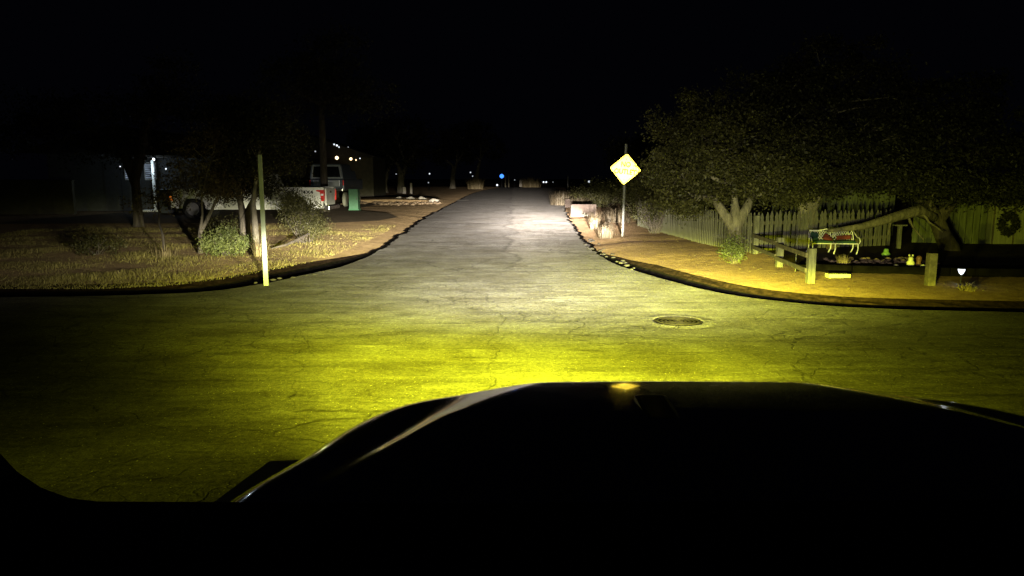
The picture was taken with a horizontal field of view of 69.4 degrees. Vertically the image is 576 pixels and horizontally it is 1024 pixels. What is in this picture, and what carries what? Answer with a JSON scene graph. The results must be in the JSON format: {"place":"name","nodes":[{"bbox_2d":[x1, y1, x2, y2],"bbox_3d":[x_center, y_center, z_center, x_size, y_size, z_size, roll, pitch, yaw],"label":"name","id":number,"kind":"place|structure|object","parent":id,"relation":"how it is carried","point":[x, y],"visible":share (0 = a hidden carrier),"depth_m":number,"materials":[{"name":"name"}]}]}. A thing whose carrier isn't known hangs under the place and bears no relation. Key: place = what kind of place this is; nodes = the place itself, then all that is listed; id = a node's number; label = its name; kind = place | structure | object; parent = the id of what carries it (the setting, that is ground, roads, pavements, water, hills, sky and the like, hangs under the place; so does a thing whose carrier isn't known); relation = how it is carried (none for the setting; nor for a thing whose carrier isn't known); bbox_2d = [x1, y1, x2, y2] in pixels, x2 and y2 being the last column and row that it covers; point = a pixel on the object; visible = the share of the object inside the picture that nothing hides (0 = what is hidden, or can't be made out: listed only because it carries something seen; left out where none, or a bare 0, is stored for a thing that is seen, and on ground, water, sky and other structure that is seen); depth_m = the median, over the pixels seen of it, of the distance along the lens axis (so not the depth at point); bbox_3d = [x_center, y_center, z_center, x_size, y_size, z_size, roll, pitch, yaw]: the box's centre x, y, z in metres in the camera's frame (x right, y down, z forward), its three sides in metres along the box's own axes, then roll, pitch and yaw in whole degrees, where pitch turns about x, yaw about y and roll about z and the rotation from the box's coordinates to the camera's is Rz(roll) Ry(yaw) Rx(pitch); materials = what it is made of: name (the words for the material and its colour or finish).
{"place":"outdoors","nodes":[
{"label":"outdoors","id":0,"kind":"place"},
{"bbox_2d":[0,180,76,214],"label":"garden wall","id":1,"kind":"structure","parent":0,"point":[36,197],"depth_m":33.16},
{"bbox_2d":[18,125,228,211],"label":"house","id":2,"kind":"structure","parent":0,"point":[97,186],"depth_m":36.36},
{"bbox_2d":[144,163,156,179],"bbox_3d":[-17.760,-5.730,36.312,0.580,0.850,0.070,0,8,0],"label":"window","id":3,"kind":"structure","parent":2,"relation":"in","point":[147,166],"depth_m":36.28,"materials":[{"name":"white glass"}]},
{"bbox_2d":[0,203,396,223],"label":"driveway","id":4,"kind":"structure","parent":0,"point":[342,213],"depth_m":29.62,"materials":[{"name":"grey concrete"}]},
{"bbox_2d":[168,173,339,218],"bbox_3d":[-10.125,-3.654,29.149,6.190,1.770,2.218,0,8,0],"label":"pickup truck","id":5,"kind":"object","parent":4,"relation":"on","point":[327,195],"visible":0.51,"depth_m":28.35,"materials":[{"name":"white paint"}]},
{"bbox_2d":[309,164,362,205],"bbox_3d":[-9.950,-5.845,42.018,1.860,2.300,5.359,0,8,0],"label":"pickup truck","id":6,"kind":"object","parent":4,"relation":"on","point":[341,177],"visible":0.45,"depth_m":39.70,"materials":[{"name":"paint"}]},
{"bbox_2d":[0,186,499,288],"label":"yard","id":7,"kind":"structure","parent":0,"point":[409,214],"depth_m":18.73,"materials":[{"name":"green plant"}]},
{"bbox_2d":[70,230,128,255],"bbox_3d":[-8.927,-1.020,16.032,1.208,0.656,1.043,-4,9,-23],"label":"bush","id":8,"kind":"object","parent":7,"relation":"on","point":[96,245],"visible":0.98,"depth_m":16.00,"materials":[{"name":"green plant"}]},
{"bbox_2d":[0,45,220,226],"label":"tree","id":9,"kind":"object","parent":7,"relation":"on","point":[149,113],"visible":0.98,"depth_m":24.37,"materials":[{"name":"green plant"}]},
{"bbox_2d":[112,171,205,254],"bbox_3d":[-7.428,-1.558,15.763,1.873,1.882,1.213,0,8,0],"label":"tree","id":10,"kind":"object","parent":7,"relation":"on","point":[168,193],"visible":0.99,"depth_m":15.61,"materials":[{"name":"green plant"}]},
{"bbox_2d":[150,244,179,257],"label":"grass tuft","id":11,"kind":"object","parent":7,"relation":"on","point":[162,253],"visible":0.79,"depth_m":15.34,"materials":[{"name":"plant"}]},
{"bbox_2d":[155,189,182,212],"bbox_3d":[-15.450,-3.895,33.386,0.880,1.115,0.850,0,8,0],"label":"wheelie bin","id":12,"kind":"object","parent":7,"relation":"on","point":[162,210],"visible":0.41,"depth_m":33.14,"materials":[{"name":"plastic"}]},
{"bbox_2d":[150,117,251,253],"bbox_3d":[-6.776,-2.211,16.215,2.439,3.041,2.119,0,8,0],"label":"tree","id":13,"kind":"object","parent":7,"relation":"on","point":[216,190],"visible":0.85,"depth_m":16.13,"materials":[{"name":"green plant"}]},
{"bbox_2d":[195,219,257,256],"bbox_3d":[-6.037,-1.043,15.661,1.237,0.810,0.929,3,9,18],"label":"bush","id":14,"kind":"object","parent":7,"relation":"on","point":[231,244],"visible":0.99,"depth_m":15.62,"materials":[{"name":"green plant"}]},
{"bbox_2d":[203,210,250,239],"bbox_3d":[-6.707,-1.408,17.604,1.321,0.954,1.144,0,8,0],"label":"bush","id":15,"kind":"object","parent":7,"relation":"on","point":[231,223],"visible":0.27,"depth_m":17.50,"materials":[{"name":"green plant"}]},
{"bbox_2d":[0,190,482,291],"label":"kerb top","id":16,"kind":"structure","parent":7,"relation":"on","point":[227,279],"depth_m":12.15,"materials":[{"name":"grey concrete"}]},
{"bbox_2d":[166,85,317,249],"bbox_3d":[-6.380,-2.872,17.719,3.669,3.903,3.147,0,8,0],"label":"oak tree","id":17,"kind":"object","parent":7,"relation":"on","point":[244,218],"visible":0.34,"depth_m":17.09,"materials":[{"name":"green plant"}]},
{"bbox_2d":[202,79,306,254],"bbox_3d":[-5.540,-2.592,16.201,2.059,3.798,2.247,0,8,0],"label":"tree","id":18,"kind":"object","parent":7,"relation":"on","point":[259,143],"visible":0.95,"depth_m":15.92,"materials":[{"name":"green plant"}]},
{"bbox_2d":[248,238,269,256],"bbox_3d":[-5.367,-0.881,15.722,0.646,0.435,0.663,-3,9,-20],"label":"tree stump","id":19,"kind":"object","parent":7,"relation":"on","point":[257,251],"visible":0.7,"depth_m":15.66,"materials":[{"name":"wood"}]},
{"bbox_2d":[271,233,308,248],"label":"branch","id":20,"kind":"object","parent":7,"relation":"on","point":[295,240],"visible":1,"depth_m":17.37,"materials":[{"name":"brown plant"}]},
{"bbox_2d":[271,180,334,242],"bbox_3d":[-5.252,-1.935,18.845,1.640,1.628,1.305,0,8,0],"label":"bush","id":21,"kind":"object","parent":7,"relation":"on","point":[310,222],"visible":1,"depth_m":18.74,"materials":[{"name":"green plant"}]},
{"bbox_2d":[241,13,407,211],"bbox_3d":[-8.681,-8.057,34.459,7.800,9.210,5.194,0,8,0],"label":"tree","id":22,"kind":"object","parent":7,"relation":"on","point":[348,94],"visible":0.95,"depth_m":34.05,"materials":[{"name":"green plant"}]},
{"bbox_2d":[268,133,388,197],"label":"house","id":23,"kind":"structure","parent":7,"relation":"on","point":[368,168],"depth_m":61.23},
{"bbox_2d":[348,189,360,210],"bbox_3d":[-7.750,-4.316,36.361,0.536,1.088,0.576,0,8,0],"label":"utility box","id":24,"kind":"object","parent":7,"relation":"on","point":[354,199],"visible":0.84,"depth_m":36.12,"materials":[{"name":"metal"}]},
{"bbox_2d":[342,118,430,192],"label":"tree","id":25,"kind":"object","parent":7,"relation":"on","point":[399,159],"visible":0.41,"depth_m":78.73,"materials":[{"name":"green plant"}]},
{"bbox_2d":[341,201,441,205],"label":"rubble","id":26,"kind":"object","parent":7,"relation":"on","point":[404,203],"visible":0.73,"depth_m":45.87,"materials":[{"name":"grey stone"}]},
{"bbox_2d":[350,109,454,192],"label":"tree","id":27,"kind":"object","parent":7,"relation":"on","point":[416,135],"visible":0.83,"depth_m":78.31,"materials":[{"name":"green plant"}]},
{"bbox_2d":[361,197,446,202],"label":"dirt bank","id":28,"kind":"structure","parent":7,"relation":"on","point":[390,199],"depth_m":48.23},
{"bbox_2d":[421,122,485,188],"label":"tree","id":29,"kind":"object","parent":7,"relation":"on","point":[445,138],"visible":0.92,"depth_m":109.66,"materials":[{"name":"green plant"}]},
{"bbox_2d":[465,177,484,188],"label":"grass tuft","id":30,"kind":"object","parent":7,"relation":"on","point":[474,184],"visible":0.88,"depth_m":106.19,"materials":[{"name":"plant"}]},
{"bbox_2d":[450,116,509,179],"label":"tree","id":31,"kind":"object","parent":7,"relation":"on","point":[476,132],"visible":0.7,"depth_m":115.48,"materials":[{"name":"green plant"}]},
{"bbox_2d":[1,205,1019,295],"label":"fallen leaves","id":32,"kind":"object","parent":7,"relation":"on","point":[403,219],"visible":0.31,"depth_m":15.85,"materials":[{"name":"brown plant"}]},
{"bbox_2d":[27,179,987,300],"bbox_3d":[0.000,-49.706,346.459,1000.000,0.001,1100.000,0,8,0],"label":"ground","id":33,"kind":"structure","parent":0,"point":[487,182],"depth_m":305.99,"materials":[{"name":"brown soil"}]},
{"bbox_2d":[521,177,542,186],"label":"grass tuft","id":34,"kind":"object","parent":33,"relation":"on","point":[530,182],"visible":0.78,"depth_m":132.86,"materials":[{"name":"plant"}]},
{"bbox_2d":[0,187,1023,501],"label":"road","id":35,"kind":"structure","parent":0,"point":[196,397],"depth_m":7.61,"materials":[{"name":"grey asphalt"}]},
{"bbox_2d":[0,187,500,296],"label":"kerb face","id":36,"kind":"object","parent":35,"relation":"on","point":[297,272],"visible":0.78,"depth_m":12.38},
{"bbox_2d":[258,155,268,285],"bbox_3d":[-4.030,-1.071,11.973,0.075,2.140,0.035,0,8,0],"label":"marker pole","id":37,"kind":"object","parent":35,"relation":"on","point":[263,232],"visible":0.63,"depth_m":11.96,"materials":[{"name":"white plastic"}]},
{"bbox_2d":[0,381,1023,575],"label":"off road vehicle","id":38,"kind":"object","parent":35,"relation":"on","point":[668,478],"visible":1,"depth_m":1.26,"materials":[{"name":"black paint"}]},
{"bbox_2d":[536,222,565,222],"bbox_3d":[1.730,-2.560,28.944,1.641,0.001,0.335,2,9,12],"label":"road marking","id":39,"kind":"object","parent":35,"relation":"on","point":[550,222],"visible":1,"depth_m":29.00,"materials":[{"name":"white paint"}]},
{"bbox_2d":[640,314,716,328],"bbox_3d":[2.040,0.404,9.089,0.920,0.012,0.920,0,8,0],"label":"manhole","id":40,"kind":"object","parent":35,"relation":"on","point":[680,321],"visible":1,"depth_m":9.02,"materials":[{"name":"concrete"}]},
{"bbox_2d":[558,190,1023,311],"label":"kerb face","id":41,"kind":"object","parent":35,"relation":"on","point":[665,276],"visible":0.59,"depth_m":11.27},
{"bbox_2d":[0,0,1023,179],"label":"sky","id":42,"kind":"structure","parent":0,"point":[551,77],"materials":[{"name":"black"}]},
{"bbox_2d":[554,185,1023,300],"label":"yard","id":43,"kind":"structure","parent":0,"point":[674,256],"depth_m":13.21,"materials":[{"name":"brown soil"}]},
{"bbox_2d":[547,190,577,205],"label":"grass tuft","id":44,"kind":"object","parent":43,"relation":"on","point":[558,199],"visible":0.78,"depth_m":44.87,"materials":[{"name":"beige plant"}]},
{"bbox_2d":[565,199,587,206],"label":"culvert headwall","id":45,"kind":"object","parent":43,"relation":"on","point":[567,203],"visible":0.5,"depth_m":42.34,"materials":[{"name":"concrete"}]},
{"bbox_2d":[571,196,591,203],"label":"grass tuft","id":46,"kind":"object","parent":43,"relation":"on","point":[581,200],"visible":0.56,"depth_m":39.60,"materials":[{"name":"grey plant"}]},
{"bbox_2d":[570,204,595,216],"bbox_3d":[3.120,-3.370,32.711,1.100,0.684,0.900,0,8,0],"label":"culvert headwall","id":47,"kind":"object","parent":43,"relation":"on","point":[580,210],"visible":0.8,"depth_m":32.26,"materials":[{"name":"concrete"}]},
{"bbox_2d":[586,210,605,228],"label":"grass tuft","id":48,"kind":"object","parent":43,"relation":"on","point":[595,222],"visible":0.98,"depth_m":24.04,"materials":[{"name":"beige plant"}]},
{"bbox_2d":[596,224,615,238],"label":"grass tuft","id":49,"kind":"object","parent":43,"relation":"on","point":[608,233],"visible":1,"depth_m":20.48,"materials":[{"name":"beige plant"}]},
{"bbox_2d":[567,174,648,207],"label":"bush","id":50,"kind":"object","parent":43,"relation":"on","point":[602,193],"visible":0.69,"depth_m":41.39,"materials":[{"name":"green plant"}]},
{"bbox_2d":[604,221,617,231],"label":"grass tuft","id":51,"kind":"object","parent":43,"relation":"on","point":[606,225],"visible":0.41,"depth_m":22.88,"materials":[{"name":"beige plant"}]},
{"bbox_2d":[602,208,632,222],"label":"grass tuft","id":52,"kind":"object","parent":43,"relation":"on","point":[612,217],"visible":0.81,"depth_m":27.75,"materials":[{"name":"beige plant"}]},
{"bbox_2d":[611,144,639,235],"bbox_3d":[3.187,-2.745,20.871,0.824,2.601,0.090,2,9,11],"label":"warning sign","id":53,"kind":"object","parent":43,"relation":"on","point":[622,167],"visible":0.98,"depth_m":20.77,"materials":[{"name":"metal"}]},
{"bbox_2d":[601,133,664,188],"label":"tree","id":54,"kind":"object","parent":43,"relation":"on","point":[632,142],"visible":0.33,"depth_m":97.70,"materials":[{"name":"green plant"}]},
{"bbox_2d":[629,184,666,233],"bbox_3d":[4.489,-2.569,22.285,1.923,1.870,1.469,-8,11,-42],"label":"bush","id":55,"kind":"object","parent":43,"relation":"on","point":[655,229],"visible":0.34,"depth_m":22.20,"materials":[{"name":"green plant"}]},
{"bbox_2d":[593,131,703,183],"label":"tree","id":56,"kind":"object","parent":43,"relation":"on","point":[635,154],"visible":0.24,"depth_m":60.94,"materials":[{"name":"green plant"}]},
{"bbox_2d":[608,164,710,220],"bbox_3d":[5.189,-3.476,25.742,4.101,2.639,2.420,6,10,34],"label":"bush","id":57,"kind":"object","parent":43,"relation":"on","point":[637,189],"visible":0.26,"depth_m":26.23,"materials":[{"name":"green plant"}]},
{"bbox_2d":[637,200,754,252],"bbox_3d":[4.699,-1.887,20.730,0.265,0.924,9.525,-1,9,-6],"label":"picket fence","id":58,"kind":"object","parent":43,"relation":"on","point":[688,232],"visible":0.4,"depth_m":18.70,"materials":[{"name":"brown wood"}]},
{"bbox_2d":[625,83,830,251],"bbox_3d":[4.715,-2.849,17.205,3.731,4.009,5.040,-8,12,-43],"label":"oak tree","id":59,"kind":"object","parent":43,"relation":"on","point":[749,179],"visible":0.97,"depth_m":16.47,"materials":[{"name":"green plant"}]},
{"bbox_2d":[716,230,748,263],"bbox_3d":[4.268,-0.781,14.357,0.659,0.674,0.585,3,9,20],"label":"bush","id":60,"kind":"object","parent":43,"relation":"on","point":[736,251],"visible":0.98,"depth_m":14.30,"materials":[{"name":"green plant"}]},
{"bbox_2d":[752,215,759,253],"bbox_3d":[5.270,-1.145,15.986,0.110,0.840,0.110,0,8,0],"label":"wooden post","id":61,"kind":"object","parent":43,"relation":"on","point":[756,224],"visible":0.87,"depth_m":15.93,"materials":[{"name":"brown wood"}]},
{"bbox_2d":[752,234,816,283],"bbox_3d":[4.974,-0.663,13.770,0.155,0.560,4.389,1,9,7],"label":"rail fence","id":62,"kind":"object","parent":43,"relation":"on","point":[809,269],"visible":1,"depth_m":12.61,"materials":[{"name":"brown wood"}]},
{"bbox_2d":[555,188,1023,307],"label":"kerb top","id":63,"kind":"structure","parent":43,"relation":"on","point":[863,300],"depth_m":10.72,"materials":[{"name":"grey concrete"}]},
{"bbox_2d":[796,263,851,272],"bbox_3d":[5.475,-0.338,13.018,0.909,0.170,0.100,3,9,22],"label":"edging timber","id":64,"kind":"object","parent":43,"relation":"on","point":[837,268],"visible":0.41,"depth_m":12.92,"materials":[{"name":"brown wood"}]},
{"bbox_2d":[758,208,891,252],"bbox_3d":[7.107,-1.322,16.854,3.916,0.954,0.186,-3,9,-21],"label":"picket fence","id":65,"kind":"object","parent":43,"relation":"on","point":[804,225],"visible":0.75,"depth_m":16.80,"materials":[{"name":"brown wood"}]},
{"bbox_2d":[772,182,895,236],"bbox_3d":[8.851,-2.225,20.421,3.306,1.765,0.081,1,9,3],"label":"board fence","id":66,"kind":"object","parent":43,"relation":"on","point":[856,204],"visible":0.22,"depth_m":20.36,"materials":[{"name":"brown wood"}]},
{"bbox_2d":[825,273,850,277],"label":"stepping slab","id":67,"kind":"structure","parent":43,"relation":"on","point":[837,275],"depth_m":12.23,"materials":[{"name":"beige paint"}]},
{"bbox_2d":[763,227,1023,268],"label":"planting bed","id":68,"kind":"object","parent":43,"relation":"on","point":[985,255],"visible":0.43,"depth_m":15.64,"materials":[{"name":"soil"}]},
{"bbox_2d":[826,244,837,249],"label":"grass tuft","id":69,"kind":"object","parent":68,"relation":"on","point":[833,247],"visible":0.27,"depth_m":16.50,"materials":[{"name":"plant"}]},
{"bbox_2d":[806,229,860,254],"bbox_3d":[6.800,-0.987,15.660,0.985,0.515,0.456,1,9,9],"label":"garden bench","id":70,"kind":"object","parent":68,"relation":"on","point":[809,232],"visible":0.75,"depth_m":15.77,"materials":[{"name":"white metal"}]},
{"bbox_2d":[810,240,832,242],"bbox_3d":[6.561,-0.988,15.675,0.380,0.070,0.320,1,9,9],"label":"cushion","id":71,"kind":"object","parent":70,"relation":"on","point":[821,241],"visible":0.94,"depth_m":15.54,"materials":[{"name":"green fabric"}]},
{"bbox_2d":[810,232,818,239],"bbox_3d":[6.464,-1.100,15.817,0.160,0.180,0.050,13,-10,7],"label":"cushion","id":72,"kind":"object","parent":71,"relation":"on","point":[814,235],"visible":0.77,"depth_m":15.80,"materials":[{"name":"green fabric"}]},
{"bbox_2d":[822,233,832,240],"bbox_3d":[6.712,-1.056,15.723,0.200,0.150,0.060,39,-23,2],"label":"cushion","id":73,"kind":"object","parent":70,"relation":"on","point":[826,236],"visible":0.77,"depth_m":15.70,"materials":[{"name":"red fabric"}]},
{"bbox_2d":[833,240,855,242],"bbox_3d":[7.015,-0.977,15.604,0.380,0.070,0.320,1,9,9],"label":"cushion","id":74,"kind":"object","parent":70,"relation":"on","point":[843,241],"visible":0.95,"depth_m":15.47,"materials":[{"name":"green fabric"}]},
{"bbox_2d":[836,235,851,239],"bbox_3d":[7.057,-1.076,15.726,0.300,0.085,0.050,-3,-7,10],"label":"cushion","id":75,"kind":"object","parent":74,"relation":"on","point":[841,237],"visible":1,"depth_m":15.71,"materials":[{"name":"red fabric"}]},
{"bbox_2d":[710,27,967,247],"bbox_3d":[7.545,-3.399,17.226,5.851,5.090,4.419,0,8,0],"label":"oak tree","id":76,"kind":"object","parent":68,"relation":"on","point":[848,152],"visible":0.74,"depth_m":16.40,"materials":[{"name":"green plant"}]},
{"bbox_2d":[834,254,850,264],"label":"grass tuft","id":77,"kind":"object","parent":68,"relation":"on","point":[844,261],"visible":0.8,"depth_m":13.23,"materials":[{"name":"plant"}]},
{"bbox_2d":[881,249,889,255],"bbox_3d":[7.720,-0.743,15.258,0.170,0.140,0.166,0,8,0],"label":"figurine","id":78,"kind":"object","parent":68,"relation":"on","point":[885,252],"visible":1,"depth_m":15.21,"materials":[{"name":"green ceramic"}]},
{"bbox_2d":[906,254,914,265],"bbox_3d":[7.020,-0.468,13.024,0.150,0.255,0.146,0,8,0],"label":"figurine","id":79,"kind":"object","parent":68,"relation":"on","point":[910,262],"visible":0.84,"depth_m":12.99,"materials":[{"name":"ceramic"}]},
{"bbox_2d":[916,256,921,266],"bbox_3d":[7.220,-0.465,13.125,0.100,0.220,0.097,0,8,0],"label":"figurine","id":80,"kind":"object","parent":68,"relation":"on","point":[918,260],"visible":0.83,"depth_m":13.09,"materials":[{"name":"brown ceramic"}]},
{"bbox_2d":[827,63,1023,250],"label":"oak tree","id":81,"kind":"object","parent":68,"relation":"on","point":[953,185],"visible":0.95,"depth_m":15.85,"materials":[{"name":"green plant"}]},
{"bbox_2d":[892,224,907,248],"bbox_3d":[8.750,-1.128,16.717,0.280,0.610,0.120,0,8,0],"label":"garden post","id":82,"kind":"object","parent":43,"relation":"on","point":[899,236],"visible":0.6,"depth_m":16.69,"materials":[{"name":"brown wood"}]},
{"bbox_2d":[851,265,949,275],"bbox_3d":[6.650,-0.288,12.682,1.526,0.170,0.100,2,9,12],"label":"edging timber","id":83,"kind":"object","parent":43,"relation":"on","point":[912,270],"visible":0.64,"depth_m":12.65,"materials":[{"name":"brown wood"}]},
{"bbox_2d":[924,253,937,285],"bbox_3d":[6.420,-0.278,11.333,0.120,0.520,0.120,0,8,0],"label":"wooden post","id":84,"kind":"object","parent":43,"relation":"on","point":[930,269],"visible":0.86,"depth_m":11.29,"materials":[{"name":"brown wood"}]},
{"bbox_2d":[911,198,987,243],"bbox_3d":[10.677,-1.595,18.067,1.602,1.213,0.079,2,9,16],"label":"board fence","id":85,"kind":"object","parent":43,"relation":"on","point":[976,233],"visible":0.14,"depth_m":17.96,"materials":[{"name":"brown wood"}]},
{"bbox_2d":[958,267,965,284],"bbox_3d":[6.830,-0.153,11.251,0.108,0.317,0.108,0,8,0],"label":"garden lamp","id":86,"kind":"object","parent":43,"relation":"on","point":[961,270],"visible":0.97,"depth_m":11.21,"materials":[{"name":"black plastic"}]},
{"bbox_2d":[939,280,995,291],"bbox_3d":[6.763,-0.016,10.948,0.832,0.136,0.866,0,8,0],"label":"grass tuft","id":87,"kind":"object","parent":43,"relation":"on","point":[966,288],"visible":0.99,"depth_m":10.96,"materials":[{"name":"plant"}]},
{"bbox_2d":[949,267,1023,276],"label":"edging timber","id":88,"kind":"object","parent":43,"relation":"on","point":[993,272],"visible":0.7,"depth_m":12.37,"materials":[{"name":"brown wood"}]},
{"bbox_2d":[952,176,1023,243],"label":"garden shed","id":89,"kind":"structure","parent":43,"relation":"on","point":[993,235],"depth_m":17.86,"materials":[{"name":"brown wood"}]},
{"bbox_2d":[996,210,1020,237],"bbox_3d":[11.803,-1.524,17.565,0.555,0.650,0.258,0,8,0],"label":"wreath","id":90,"kind":"object","parent":89,"relation":"attached to","point":[1011,229],"visible":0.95,"depth_m":17.54,"materials":[{"name":"green plant"}]},
{"bbox_2d":[823,257,939,264],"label":"gravel","id":91,"kind":"structure","parent":0,"point":[884,261],"depth_m":13.91,"materials":[{"name":"grey gravel"}]}
]}

